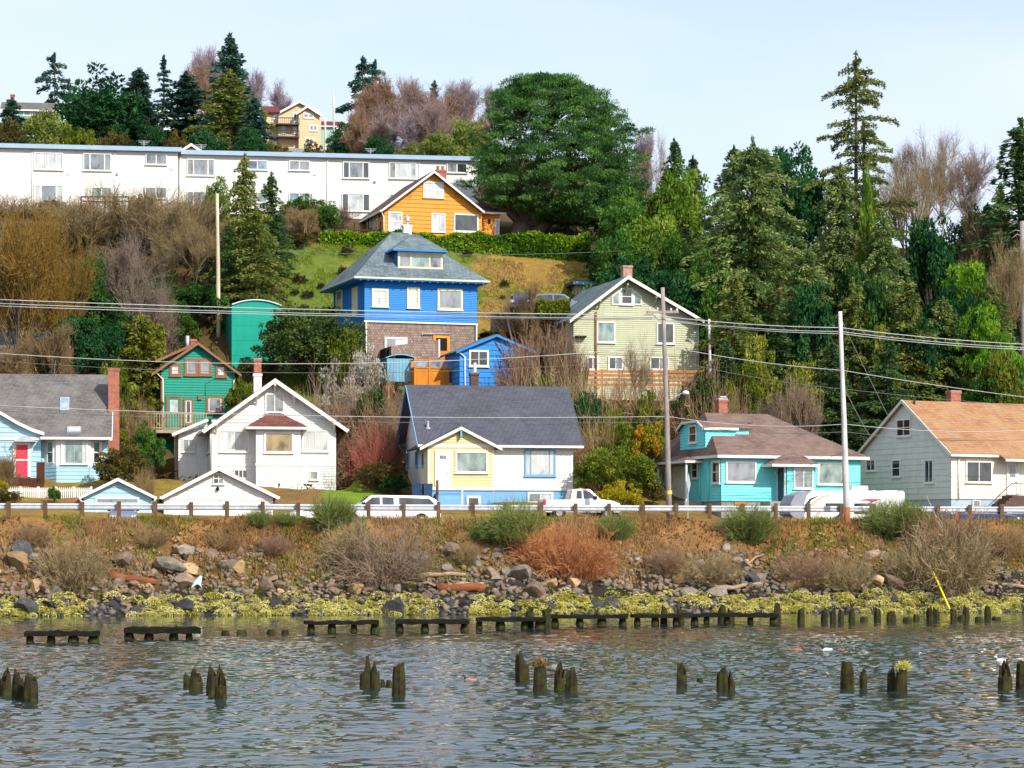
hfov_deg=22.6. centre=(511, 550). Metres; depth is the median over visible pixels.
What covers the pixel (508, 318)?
overhead cable
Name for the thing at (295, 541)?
rubble
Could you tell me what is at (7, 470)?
bare tree
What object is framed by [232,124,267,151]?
shrub
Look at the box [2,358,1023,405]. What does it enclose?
overhead cable
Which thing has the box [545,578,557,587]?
boulder
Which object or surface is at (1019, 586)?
driftwood log
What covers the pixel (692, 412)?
shrub
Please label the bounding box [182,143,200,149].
cream gabled house
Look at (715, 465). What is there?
window
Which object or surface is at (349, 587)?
boulder
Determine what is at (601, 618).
timber platform
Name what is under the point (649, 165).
bare tree
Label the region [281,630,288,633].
old piling
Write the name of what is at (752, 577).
boulder
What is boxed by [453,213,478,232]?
window
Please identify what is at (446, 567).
boulder
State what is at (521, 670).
old piling
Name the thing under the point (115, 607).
boulder
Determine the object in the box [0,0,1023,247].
sky
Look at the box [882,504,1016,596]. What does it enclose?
bush
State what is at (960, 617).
old piling
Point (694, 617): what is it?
timber platform
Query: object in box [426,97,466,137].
bare tree
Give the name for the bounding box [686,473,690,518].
road sign
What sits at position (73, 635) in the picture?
timber platform
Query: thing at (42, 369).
shrub
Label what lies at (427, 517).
dry grass
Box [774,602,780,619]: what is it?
old piling
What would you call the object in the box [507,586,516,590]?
boulder
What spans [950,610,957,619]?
old piling
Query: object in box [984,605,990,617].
old piling
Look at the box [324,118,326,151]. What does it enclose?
utility pole
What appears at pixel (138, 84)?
conifer
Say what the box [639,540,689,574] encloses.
bush
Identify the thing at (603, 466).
shrub
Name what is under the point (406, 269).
blue house
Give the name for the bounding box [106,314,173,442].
conifer
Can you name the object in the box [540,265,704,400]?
olive house
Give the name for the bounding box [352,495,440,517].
canopy truck
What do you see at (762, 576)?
boulder
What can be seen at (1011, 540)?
bush
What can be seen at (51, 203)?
shrub
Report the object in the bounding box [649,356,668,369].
window
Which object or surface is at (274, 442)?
window
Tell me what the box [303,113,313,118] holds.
window
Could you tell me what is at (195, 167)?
window
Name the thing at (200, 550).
boulder
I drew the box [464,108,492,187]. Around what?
bare tree
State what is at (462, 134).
tree
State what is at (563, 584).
boulder
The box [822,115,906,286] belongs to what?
conifer
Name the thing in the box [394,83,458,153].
bare tree
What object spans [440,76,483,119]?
bare tree
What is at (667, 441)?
utility pole
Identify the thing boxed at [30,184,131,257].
bare tree
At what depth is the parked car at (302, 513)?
167.24 m
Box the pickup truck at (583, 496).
[538,489,621,517]
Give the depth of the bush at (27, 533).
154.51 m
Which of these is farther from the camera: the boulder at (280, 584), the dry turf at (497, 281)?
the dry turf at (497, 281)
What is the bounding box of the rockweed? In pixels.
[0,587,1023,616]
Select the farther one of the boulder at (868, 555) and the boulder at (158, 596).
the boulder at (868, 555)
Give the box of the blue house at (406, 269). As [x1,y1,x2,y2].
[319,215,489,395]
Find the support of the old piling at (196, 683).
in the water
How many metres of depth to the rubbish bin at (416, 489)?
176.68 m
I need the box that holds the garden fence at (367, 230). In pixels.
[334,222,380,233]
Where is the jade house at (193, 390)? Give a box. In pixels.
[138,336,241,455]
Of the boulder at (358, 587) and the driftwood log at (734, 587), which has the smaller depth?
the boulder at (358, 587)
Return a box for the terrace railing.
[80,196,129,206]
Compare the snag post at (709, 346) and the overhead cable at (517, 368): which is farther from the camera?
the snag post at (709, 346)
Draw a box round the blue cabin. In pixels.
[440,334,534,385]
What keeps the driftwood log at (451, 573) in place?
on the hillside
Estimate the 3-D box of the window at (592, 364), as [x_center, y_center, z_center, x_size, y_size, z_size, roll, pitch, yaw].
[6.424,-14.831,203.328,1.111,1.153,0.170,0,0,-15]
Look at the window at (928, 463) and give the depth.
182.14 m
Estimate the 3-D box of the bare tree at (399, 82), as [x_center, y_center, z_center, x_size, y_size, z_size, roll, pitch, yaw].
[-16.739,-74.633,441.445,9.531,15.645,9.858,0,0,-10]
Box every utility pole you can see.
[216,193,220,336]
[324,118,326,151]
[332,94,334,147]
[646,287,688,518]
[838,311,851,526]
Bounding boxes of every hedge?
[317,228,591,262]
[535,298,570,319]
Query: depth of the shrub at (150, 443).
185.70 m
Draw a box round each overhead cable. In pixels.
[0,299,1023,344]
[0,303,1023,347]
[0,346,1021,396]
[0,405,1023,431]
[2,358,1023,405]
[4,306,1023,349]
[10,411,1023,440]
[282,247,684,254]
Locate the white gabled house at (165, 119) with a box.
[157,110,175,129]
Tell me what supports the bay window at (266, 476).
in the white house at (264, 451)
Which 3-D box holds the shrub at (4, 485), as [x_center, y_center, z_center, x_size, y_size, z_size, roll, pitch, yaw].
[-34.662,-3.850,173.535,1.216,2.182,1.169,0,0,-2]
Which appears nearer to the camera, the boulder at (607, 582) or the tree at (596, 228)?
the boulder at (607, 582)
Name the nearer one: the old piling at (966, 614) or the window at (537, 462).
the old piling at (966, 614)
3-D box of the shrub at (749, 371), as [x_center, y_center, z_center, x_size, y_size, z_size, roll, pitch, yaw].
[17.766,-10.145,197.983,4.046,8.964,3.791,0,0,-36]
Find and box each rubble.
[0,532,1022,597]
[0,544,1021,610]
[0,591,1023,616]
[9,518,843,558]
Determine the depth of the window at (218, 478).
171.99 m
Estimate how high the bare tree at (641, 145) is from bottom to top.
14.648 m
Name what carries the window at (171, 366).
in the jade house at (193, 390)
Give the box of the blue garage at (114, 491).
[78,478,156,512]
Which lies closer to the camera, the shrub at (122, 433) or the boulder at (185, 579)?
the boulder at (185, 579)
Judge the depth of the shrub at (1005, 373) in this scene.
195.74 m
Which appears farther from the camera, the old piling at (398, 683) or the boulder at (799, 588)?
the boulder at (799, 588)
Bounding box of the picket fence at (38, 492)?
[0,487,91,497]
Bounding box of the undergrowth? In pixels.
[0,224,964,488]
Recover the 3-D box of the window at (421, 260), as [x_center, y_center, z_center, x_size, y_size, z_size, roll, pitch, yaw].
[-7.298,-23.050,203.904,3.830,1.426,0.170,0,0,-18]
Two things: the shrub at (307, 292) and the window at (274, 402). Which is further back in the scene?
the shrub at (307, 292)
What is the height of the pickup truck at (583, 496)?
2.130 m
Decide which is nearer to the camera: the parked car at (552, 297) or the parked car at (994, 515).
the parked car at (994, 515)
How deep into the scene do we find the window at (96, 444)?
180.95 m
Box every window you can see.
[23,111,30,115]
[33,152,63,170]
[34,185,62,201]
[45,439,101,464]
[47,441,53,462]
[60,440,87,464]
[83,153,111,171]
[91,187,111,200]
[93,441,99,462]
[145,153,167,165]
[145,187,166,198]
[169,364,181,376]
[181,439,195,452]
[183,398,192,425]
[184,358,198,376]
[186,159,214,176]
[187,191,205,204]
[198,358,212,376]
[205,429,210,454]
[206,396,223,414]
[212,473,224,484]
[215,364,226,377]
[218,430,249,452]
[234,469,247,479]
[247,160,267,170]
[248,192,266,203]
[254,429,300,488]
[263,432,294,453]
[264,393,284,413]
[288,160,309,171]
[289,192,309,202]
[293,113,296,121]
[293,126,298,133]
[302,430,329,452]
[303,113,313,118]
[309,125,317,131]
[309,471,318,480]
[336,289,342,309]
[342,161,368,178]
[342,193,370,211]
[370,216,373,229]
[372,288,388,307]
[374,215,377,229]
[384,337,406,347]
[387,211,401,231]
[389,162,416,179]
[398,251,442,268]
[405,452,409,467]
[406,287,420,308]
[414,452,418,467]
[420,452,423,467]
[423,181,444,198]
[430,213,445,232]
[437,288,463,310]
[447,163,467,173]
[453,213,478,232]
[454,451,488,473]
[466,496,480,504]
[468,350,489,367]
[494,219,498,234]
[524,449,556,476]
[527,492,552,501]
[587,356,598,369]
[597,321,615,343]
[608,356,623,369]
[611,289,620,304]
[620,288,633,305]
[633,289,641,304]
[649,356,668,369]
[656,322,674,344]
[660,466,665,485]
[688,425,697,443]
[690,463,698,479]
[710,460,720,484]
[725,461,757,483]
[793,468,814,489]
[816,462,842,485]
[865,459,875,471]
[890,459,901,477]
[895,418,911,437]
[923,459,934,483]
[965,461,993,483]
[972,500,979,505]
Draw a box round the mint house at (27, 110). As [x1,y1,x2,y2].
[0,94,65,136]
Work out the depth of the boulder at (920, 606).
158.58 m
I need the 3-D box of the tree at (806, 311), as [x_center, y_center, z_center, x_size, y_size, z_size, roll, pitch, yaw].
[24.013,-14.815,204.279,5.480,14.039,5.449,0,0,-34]
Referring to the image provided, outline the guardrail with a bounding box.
[0,500,1023,519]
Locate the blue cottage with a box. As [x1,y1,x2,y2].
[0,368,119,487]
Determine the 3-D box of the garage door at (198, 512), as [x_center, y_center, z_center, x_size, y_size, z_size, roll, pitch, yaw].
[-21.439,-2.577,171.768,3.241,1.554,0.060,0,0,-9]
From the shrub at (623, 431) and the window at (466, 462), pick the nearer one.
the window at (466, 462)
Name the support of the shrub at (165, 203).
on the hillside
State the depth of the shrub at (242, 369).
201.26 m
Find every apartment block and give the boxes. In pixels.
[0,142,181,211]
[178,146,479,218]
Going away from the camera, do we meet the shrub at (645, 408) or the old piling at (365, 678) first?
the old piling at (365, 678)
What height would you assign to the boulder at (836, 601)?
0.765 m
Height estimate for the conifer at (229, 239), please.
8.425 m
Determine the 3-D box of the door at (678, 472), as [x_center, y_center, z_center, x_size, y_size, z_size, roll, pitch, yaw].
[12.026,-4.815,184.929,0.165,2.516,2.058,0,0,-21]
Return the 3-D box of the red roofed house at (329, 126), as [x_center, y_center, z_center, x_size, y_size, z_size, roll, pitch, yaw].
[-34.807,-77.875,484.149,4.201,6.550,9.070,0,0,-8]
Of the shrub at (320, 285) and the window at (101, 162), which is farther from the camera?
the window at (101, 162)
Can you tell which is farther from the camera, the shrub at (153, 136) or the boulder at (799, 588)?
the shrub at (153, 136)
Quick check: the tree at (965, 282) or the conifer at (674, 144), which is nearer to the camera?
the tree at (965, 282)
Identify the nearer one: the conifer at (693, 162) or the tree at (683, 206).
the tree at (683, 206)
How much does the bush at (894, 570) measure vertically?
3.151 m
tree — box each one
[0,195,90,358]
[0,327,47,373]
[0,442,23,491]
[15,318,78,373]
[19,107,70,143]
[24,209,101,348]
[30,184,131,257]
[47,314,119,374]
[51,60,151,144]
[61,250,107,317]
[67,278,133,330]
[84,172,193,260]
[87,218,179,311]
[91,322,134,367]
[109,246,183,397]
[123,271,187,311]
[135,184,230,264]
[143,196,214,281]
[154,211,225,284]
[170,280,229,328]
[180,57,210,119]
[188,44,225,97]
[240,65,269,108]
[261,77,293,110]
[280,200,319,248]
[325,121,351,153]
[337,205,362,229]
[339,105,371,153]
[346,70,403,149]
[357,98,421,145]
[365,77,427,141]
[384,102,426,152]
[393,75,440,146]
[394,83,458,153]
[411,102,450,147]
[418,128,462,155]
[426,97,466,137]
[435,89,469,123]
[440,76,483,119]
[448,116,484,155]
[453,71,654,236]
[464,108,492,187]
[478,83,506,140]
[497,271,545,354]
[581,164,641,235]
[581,227,661,290]
[584,237,633,282]
[586,183,647,251]
[597,255,666,291]
[605,331,655,405]
[626,213,702,279]
[631,128,668,207]
[633,117,658,204]
[642,231,710,298]
[646,158,717,244]
[647,267,713,349]
[682,247,739,377]
[754,140,832,260]
[755,385,793,424]
[775,367,829,434]
[780,278,849,382]
[837,262,902,368]
[857,161,879,304]
[862,153,967,265]
[876,119,947,225]
[895,133,999,235]
[896,211,962,314]
[897,310,961,399]
[907,125,965,240]
[924,282,990,385]
[931,256,1002,336]
[942,146,1003,217]
[945,202,993,267]
[952,195,1014,289]
[953,299,1023,391]
[961,350,1023,403]
[967,226,1023,350]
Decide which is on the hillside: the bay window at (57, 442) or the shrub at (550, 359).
the shrub at (550, 359)
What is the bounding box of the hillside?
[0,151,1023,615]
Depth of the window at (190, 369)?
198.49 m
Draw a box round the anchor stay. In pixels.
[909,517,949,609]
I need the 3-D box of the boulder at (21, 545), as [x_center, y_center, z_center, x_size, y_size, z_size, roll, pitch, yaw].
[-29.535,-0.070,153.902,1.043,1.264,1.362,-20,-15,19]
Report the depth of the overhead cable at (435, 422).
163.43 m
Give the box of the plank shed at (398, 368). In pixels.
[380,354,415,400]
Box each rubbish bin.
[412,483,420,495]
[422,484,432,496]
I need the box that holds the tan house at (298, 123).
[261,100,321,151]
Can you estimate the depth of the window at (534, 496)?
180.55 m
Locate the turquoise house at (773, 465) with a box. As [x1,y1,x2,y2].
[654,396,869,518]
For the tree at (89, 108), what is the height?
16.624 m
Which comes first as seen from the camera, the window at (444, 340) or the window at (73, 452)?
the window at (73, 452)
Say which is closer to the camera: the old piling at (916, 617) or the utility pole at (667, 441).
the old piling at (916, 617)
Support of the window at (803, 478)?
in the turquoise house at (773, 465)
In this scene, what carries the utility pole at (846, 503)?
on the hillside
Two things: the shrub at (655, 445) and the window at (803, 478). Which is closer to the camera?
the window at (803, 478)
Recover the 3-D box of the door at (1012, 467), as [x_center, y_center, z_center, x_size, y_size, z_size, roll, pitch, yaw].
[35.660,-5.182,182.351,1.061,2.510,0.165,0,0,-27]
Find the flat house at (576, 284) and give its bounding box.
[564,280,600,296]
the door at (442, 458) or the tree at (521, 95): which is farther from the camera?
the tree at (521, 95)
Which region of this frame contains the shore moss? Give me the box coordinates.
[0,579,979,611]
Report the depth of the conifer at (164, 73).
429.78 m
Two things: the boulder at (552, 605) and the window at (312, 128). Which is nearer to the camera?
the boulder at (552, 605)
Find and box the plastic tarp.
[190,575,202,587]
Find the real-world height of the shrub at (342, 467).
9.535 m
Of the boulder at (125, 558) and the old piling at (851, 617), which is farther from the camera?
the boulder at (125, 558)
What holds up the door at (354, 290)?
in the blue house at (406, 269)
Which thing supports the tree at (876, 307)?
on the hillside
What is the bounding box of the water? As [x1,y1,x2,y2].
[0,612,1023,767]
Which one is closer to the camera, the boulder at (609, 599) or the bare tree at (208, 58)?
the boulder at (609, 599)
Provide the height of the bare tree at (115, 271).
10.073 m
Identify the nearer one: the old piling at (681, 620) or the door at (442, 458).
the old piling at (681, 620)
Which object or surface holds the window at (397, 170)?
in the apartment block at (365, 184)
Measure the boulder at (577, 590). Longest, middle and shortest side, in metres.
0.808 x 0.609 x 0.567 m
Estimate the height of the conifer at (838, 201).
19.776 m
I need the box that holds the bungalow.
[394,363,584,504]
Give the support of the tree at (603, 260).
on the hillside
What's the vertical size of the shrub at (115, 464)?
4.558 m
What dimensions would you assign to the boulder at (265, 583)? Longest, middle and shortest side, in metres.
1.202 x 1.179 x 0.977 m
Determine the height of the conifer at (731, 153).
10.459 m
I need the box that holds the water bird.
[461,674,476,680]
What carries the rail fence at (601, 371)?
on the hillside
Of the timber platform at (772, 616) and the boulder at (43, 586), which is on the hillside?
the boulder at (43, 586)
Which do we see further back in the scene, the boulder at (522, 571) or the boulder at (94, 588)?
the boulder at (522, 571)
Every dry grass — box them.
[0,511,1023,584]
[0,514,1023,526]
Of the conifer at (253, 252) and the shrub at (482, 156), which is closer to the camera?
the conifer at (253, 252)
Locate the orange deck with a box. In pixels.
[405,358,459,384]
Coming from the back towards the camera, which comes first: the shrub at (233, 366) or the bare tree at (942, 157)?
the bare tree at (942, 157)
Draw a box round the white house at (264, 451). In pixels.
[152,358,348,489]
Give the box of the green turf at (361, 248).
[280,242,588,406]
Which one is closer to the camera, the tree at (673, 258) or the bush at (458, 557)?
the bush at (458, 557)
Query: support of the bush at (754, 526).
on the hillside
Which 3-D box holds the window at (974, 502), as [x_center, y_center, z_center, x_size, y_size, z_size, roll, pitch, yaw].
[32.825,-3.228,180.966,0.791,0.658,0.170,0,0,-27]
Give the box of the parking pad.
[490,312,573,338]
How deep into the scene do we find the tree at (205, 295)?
206.80 m
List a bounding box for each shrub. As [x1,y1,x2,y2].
[0,118,26,143]
[0,190,48,217]
[0,478,8,492]
[0,490,23,501]
[22,192,99,219]
[27,336,76,373]
[37,199,65,209]
[46,486,61,502]
[58,122,101,144]
[69,195,133,224]
[92,444,148,482]
[95,129,135,145]
[100,357,131,416]
[119,384,156,456]
[119,409,133,448]
[128,194,156,212]
[130,122,166,146]
[131,192,192,225]
[132,419,166,475]
[132,465,155,498]
[154,297,201,351]
[160,129,191,147]
[182,199,224,232]
[187,127,227,150]
[202,175,230,231]
[223,377,252,411]
[226,355,237,403]
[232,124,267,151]
[235,357,278,375]
[250,303,370,388]
[263,142,292,151]
[276,192,320,226]
[285,228,315,244]
[293,273,308,283]
[301,289,314,297]
[302,138,334,152]
[303,349,357,487]
[311,199,342,230]
[316,327,363,389]
[316,356,367,420]
[317,282,324,288]
[325,375,376,489]
[332,344,410,452]
[337,408,402,488]
[338,267,346,272]
[341,245,354,255]
[343,381,407,473]
[348,342,390,395]
[349,384,384,439]
[353,460,402,492]
[361,134,397,154]
[378,474,411,494]
[392,143,423,154]
[462,249,474,255]
[473,140,503,177]
[477,329,494,338]
[489,330,542,385]
[490,311,585,395]
[499,280,509,286]
[522,346,604,450]
[523,369,560,386]
[558,326,593,393]
[560,357,634,467]
[572,439,660,493]
[573,390,611,447]
[573,409,624,492]
[595,400,634,442]
[595,479,643,516]
[598,357,673,476]
[605,420,655,490]
[626,421,664,491]
[629,389,670,447]
[634,338,728,440]
[641,479,665,504]
[670,360,748,440]
[671,371,720,433]
[699,368,752,486]
[720,361,768,413]
[737,333,785,417]
[775,358,824,425]
[871,321,900,417]
[972,349,1023,403]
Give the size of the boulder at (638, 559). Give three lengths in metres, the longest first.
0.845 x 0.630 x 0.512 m
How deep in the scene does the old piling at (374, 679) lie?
70.75 m
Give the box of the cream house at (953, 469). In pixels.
[858,390,1023,519]
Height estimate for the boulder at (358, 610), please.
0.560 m
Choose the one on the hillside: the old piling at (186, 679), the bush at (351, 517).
the bush at (351, 517)
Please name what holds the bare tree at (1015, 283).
on the hillside
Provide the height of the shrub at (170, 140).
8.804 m
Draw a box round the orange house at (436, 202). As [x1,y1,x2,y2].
[359,166,505,235]
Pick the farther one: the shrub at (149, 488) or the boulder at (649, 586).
the shrub at (149, 488)
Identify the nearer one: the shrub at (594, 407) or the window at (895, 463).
the window at (895, 463)
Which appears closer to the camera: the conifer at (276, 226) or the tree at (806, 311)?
the tree at (806, 311)
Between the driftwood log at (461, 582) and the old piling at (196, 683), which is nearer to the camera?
the old piling at (196, 683)
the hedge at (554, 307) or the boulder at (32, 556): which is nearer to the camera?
the boulder at (32, 556)
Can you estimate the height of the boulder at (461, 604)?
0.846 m
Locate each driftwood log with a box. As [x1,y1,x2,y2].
[108,570,156,584]
[400,571,465,578]
[401,581,435,586]
[436,583,484,591]
[447,581,483,584]
[714,582,761,589]
[747,554,764,562]
[982,580,1023,588]
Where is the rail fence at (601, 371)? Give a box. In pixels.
[588,369,701,400]
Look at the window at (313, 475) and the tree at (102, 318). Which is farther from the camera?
the tree at (102, 318)
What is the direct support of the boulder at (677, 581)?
on the hillside
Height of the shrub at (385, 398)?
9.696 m
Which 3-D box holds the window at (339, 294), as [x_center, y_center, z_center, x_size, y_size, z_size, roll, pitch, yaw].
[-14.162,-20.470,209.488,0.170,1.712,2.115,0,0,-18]
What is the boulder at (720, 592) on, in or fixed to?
on the hillside
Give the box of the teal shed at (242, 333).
[225,299,281,368]
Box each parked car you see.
[107,510,138,517]
[285,510,315,517]
[510,292,536,311]
[537,294,577,305]
[947,506,1019,519]
[1004,506,1023,518]
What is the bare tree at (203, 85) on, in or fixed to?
on the hillside
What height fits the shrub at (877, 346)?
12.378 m
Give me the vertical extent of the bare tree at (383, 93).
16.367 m
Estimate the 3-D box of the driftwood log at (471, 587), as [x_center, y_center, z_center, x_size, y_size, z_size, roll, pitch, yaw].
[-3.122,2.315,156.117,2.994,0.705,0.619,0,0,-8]
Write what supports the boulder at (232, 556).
on the hillside
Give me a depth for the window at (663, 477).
187.42 m
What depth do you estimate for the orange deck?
198.66 m
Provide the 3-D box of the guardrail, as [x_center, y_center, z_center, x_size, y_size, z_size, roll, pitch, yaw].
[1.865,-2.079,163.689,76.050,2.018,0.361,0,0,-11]
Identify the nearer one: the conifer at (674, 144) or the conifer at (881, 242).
the conifer at (881, 242)
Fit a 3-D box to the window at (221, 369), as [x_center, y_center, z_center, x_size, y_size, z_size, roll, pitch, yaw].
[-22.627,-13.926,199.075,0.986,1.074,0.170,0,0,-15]
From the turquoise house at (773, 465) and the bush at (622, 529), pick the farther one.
the turquoise house at (773, 465)
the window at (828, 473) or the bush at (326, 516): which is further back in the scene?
the window at (828, 473)
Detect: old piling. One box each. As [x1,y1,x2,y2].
[0,667,11,695]
[12,668,23,698]
[23,672,38,701]
[183,672,189,687]
[189,667,202,691]
[206,665,215,695]
[214,664,226,699]
[221,630,229,633]
[236,629,246,633]
[266,629,275,633]
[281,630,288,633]
[359,654,370,686]
[370,659,379,688]
[380,679,384,687]
[386,680,391,687]
[392,662,405,695]
[515,651,529,682]
[525,606,533,627]
[533,666,546,690]
[543,605,550,627]
[554,662,564,690]
[565,667,577,692]
[660,605,667,622]
[677,608,684,622]
[677,660,686,686]
[716,666,728,691]
[717,605,726,620]
[727,608,734,620]
[728,670,734,691]
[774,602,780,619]
[797,606,804,621]
[821,610,827,619]
[830,608,835,620]
[838,609,843,620]
[840,661,854,689]
[848,609,854,620]
[859,668,866,687]
[874,608,880,618]
[886,611,895,619]
[887,667,895,690]
[895,669,906,691]
[903,617,911,620]
[913,614,919,619]
[926,606,932,618]
[933,607,939,617]
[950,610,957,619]
[957,615,964,619]
[963,606,969,617]
[975,617,983,620]
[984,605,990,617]
[998,659,1012,689]
[1016,661,1023,688]
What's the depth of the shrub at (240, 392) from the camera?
196.40 m
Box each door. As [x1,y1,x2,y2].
[13,442,30,476]
[97,499,136,501]
[97,503,136,511]
[166,395,180,426]
[168,500,216,514]
[221,500,268,515]
[352,286,357,315]
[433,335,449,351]
[435,451,450,486]
[672,466,684,498]
[777,467,785,500]
[1006,461,1018,494]
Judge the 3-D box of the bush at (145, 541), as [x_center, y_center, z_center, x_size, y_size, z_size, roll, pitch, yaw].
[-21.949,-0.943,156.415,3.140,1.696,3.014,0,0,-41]
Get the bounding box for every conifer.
[0,97,30,143]
[34,52,76,102]
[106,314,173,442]
[109,67,169,145]
[142,322,172,423]
[150,54,176,119]
[153,70,207,145]
[181,68,284,150]
[193,31,269,150]
[198,153,285,296]
[209,210,301,332]
[210,222,248,311]
[230,97,281,150]
[257,171,299,276]
[325,55,378,150]
[361,58,394,97]
[429,80,438,96]
[603,173,648,239]
[657,138,699,247]
[679,136,837,378]
[683,154,713,242]
[692,269,785,392]
[699,144,755,247]
[707,339,746,403]
[742,322,799,421]
[764,243,857,404]
[795,161,891,370]
[802,50,917,258]
[811,338,867,451]
[814,277,894,439]
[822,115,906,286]
[844,208,922,375]
[848,329,916,450]
[850,277,952,421]
[904,296,976,400]
[960,117,1023,353]
[966,277,1023,386]
[981,181,1012,285]
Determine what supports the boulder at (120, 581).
on the hillside
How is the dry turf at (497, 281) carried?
on the hillside
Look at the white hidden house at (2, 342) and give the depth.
202.56 m
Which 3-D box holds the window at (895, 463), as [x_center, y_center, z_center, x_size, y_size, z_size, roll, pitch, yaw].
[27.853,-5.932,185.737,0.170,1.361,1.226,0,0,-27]
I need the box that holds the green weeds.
[29,514,1023,591]
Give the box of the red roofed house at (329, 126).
[321,121,338,151]
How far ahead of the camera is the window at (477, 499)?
178.10 m
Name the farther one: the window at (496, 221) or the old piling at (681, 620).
the window at (496, 221)
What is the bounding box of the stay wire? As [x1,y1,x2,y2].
[843,324,888,416]
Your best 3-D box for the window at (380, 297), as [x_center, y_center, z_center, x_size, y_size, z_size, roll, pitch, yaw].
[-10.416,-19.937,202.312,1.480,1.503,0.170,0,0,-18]
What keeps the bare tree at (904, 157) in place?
on the hillside
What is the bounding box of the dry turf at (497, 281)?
[291,241,578,389]
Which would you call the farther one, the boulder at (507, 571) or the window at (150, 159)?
the window at (150, 159)
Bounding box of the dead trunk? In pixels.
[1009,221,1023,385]
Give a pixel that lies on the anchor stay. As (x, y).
(944, 597)
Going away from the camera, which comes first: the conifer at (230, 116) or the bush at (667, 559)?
the bush at (667, 559)
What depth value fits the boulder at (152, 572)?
153.89 m
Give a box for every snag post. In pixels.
[504,304,512,340]
[708,319,711,372]
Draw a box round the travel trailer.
[779,486,904,518]
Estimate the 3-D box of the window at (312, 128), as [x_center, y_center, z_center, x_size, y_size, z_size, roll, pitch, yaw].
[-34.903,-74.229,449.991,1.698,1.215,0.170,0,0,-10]
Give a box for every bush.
[9,517,55,547]
[23,522,120,593]
[129,522,175,547]
[200,525,245,550]
[245,506,277,527]
[252,530,296,555]
[268,510,301,526]
[298,490,362,530]
[311,504,460,589]
[312,512,393,569]
[331,497,357,524]
[449,539,484,563]
[464,514,509,543]
[480,487,549,552]
[503,508,586,573]
[520,505,629,583]
[587,507,641,541]
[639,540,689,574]
[671,543,747,585]
[713,498,785,544]
[766,541,839,589]
[809,547,882,592]
[853,494,932,539]
[874,542,930,584]
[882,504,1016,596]
[888,493,936,540]
[895,498,1017,561]
[989,519,1023,559]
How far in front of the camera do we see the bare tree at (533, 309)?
205.56 m
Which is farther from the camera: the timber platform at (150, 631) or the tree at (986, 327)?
the tree at (986, 327)
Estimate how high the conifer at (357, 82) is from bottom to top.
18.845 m
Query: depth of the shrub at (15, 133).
299.28 m
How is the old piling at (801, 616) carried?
in the water
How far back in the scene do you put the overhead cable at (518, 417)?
164.42 m
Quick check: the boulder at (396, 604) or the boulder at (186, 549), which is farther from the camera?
the boulder at (186, 549)
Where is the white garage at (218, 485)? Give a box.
[158,467,279,515]
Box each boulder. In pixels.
[6,551,27,573]
[12,539,33,555]
[14,598,38,613]
[28,553,40,563]
[30,578,40,592]
[31,565,49,574]
[38,583,49,592]
[41,600,55,608]
[49,585,62,593]
[88,586,97,591]
[92,576,106,586]
[108,599,119,606]
[110,551,133,567]
[112,605,119,611]
[113,578,124,584]
[129,580,138,585]
[131,606,140,609]
[147,568,158,576]
[152,594,163,600]
[155,556,186,571]
[167,560,181,574]
[171,544,194,554]
[172,598,194,612]
[174,572,194,586]
[181,553,187,560]
[183,562,197,575]
[196,547,203,552]
[200,599,211,605]
[205,548,218,558]
[218,559,236,569]
[229,553,236,559]
[232,559,244,573]
[236,546,243,555]
[258,576,274,590]
[268,564,277,571]
[269,575,277,581]
[269,598,282,609]
[274,580,286,589]
[277,588,284,594]
[325,578,334,587]
[328,587,339,594]
[347,581,361,591]
[348,608,361,614]
[350,583,363,592]
[379,583,393,591]
[381,597,404,614]
[391,584,400,593]
[417,607,431,614]
[421,591,432,599]
[441,542,459,556]
[441,562,452,571]
[458,600,472,607]
[467,553,481,565]
[485,567,500,578]
[490,575,503,581]
[491,552,496,559]
[493,546,502,551]
[495,551,503,558]
[501,567,512,576]
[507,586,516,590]
[508,578,515,585]
[509,607,519,611]
[511,564,531,579]
[524,581,545,596]
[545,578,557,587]
[545,602,555,609]
[559,582,567,586]
[567,578,580,587]
[571,587,584,594]
[589,600,603,607]
[603,579,611,585]
[604,597,618,604]
[608,601,621,608]
[634,557,642,563]
[646,582,653,590]
[671,572,684,584]
[679,587,698,596]
[706,586,727,598]
[721,543,729,552]
[722,570,734,582]
[732,556,742,561]
[736,560,751,568]
[745,571,759,582]
[746,582,753,589]
[757,572,766,582]
[783,579,805,590]
[796,586,808,593]
[825,600,837,606]
[861,549,880,561]
[868,575,883,586]
[877,551,889,560]
[884,574,906,590]
[887,597,898,602]
[911,604,927,607]
[925,593,935,601]
[946,589,956,596]
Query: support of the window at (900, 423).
in the cream house at (953, 469)
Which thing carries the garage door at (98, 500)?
in the blue garage at (114, 491)
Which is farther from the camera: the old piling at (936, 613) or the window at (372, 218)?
the window at (372, 218)
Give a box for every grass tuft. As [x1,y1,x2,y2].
[531,656,549,667]
[894,660,913,670]
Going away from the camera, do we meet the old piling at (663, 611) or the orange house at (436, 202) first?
the old piling at (663, 611)
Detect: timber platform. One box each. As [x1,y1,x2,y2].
[24,630,99,642]
[124,626,200,638]
[304,619,379,631]
[395,618,469,629]
[476,616,545,627]
[551,614,627,624]
[630,613,701,623]
[701,612,778,621]
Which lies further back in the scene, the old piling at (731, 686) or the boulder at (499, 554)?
the boulder at (499, 554)
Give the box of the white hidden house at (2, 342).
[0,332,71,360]
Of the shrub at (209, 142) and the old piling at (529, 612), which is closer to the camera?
the old piling at (529, 612)

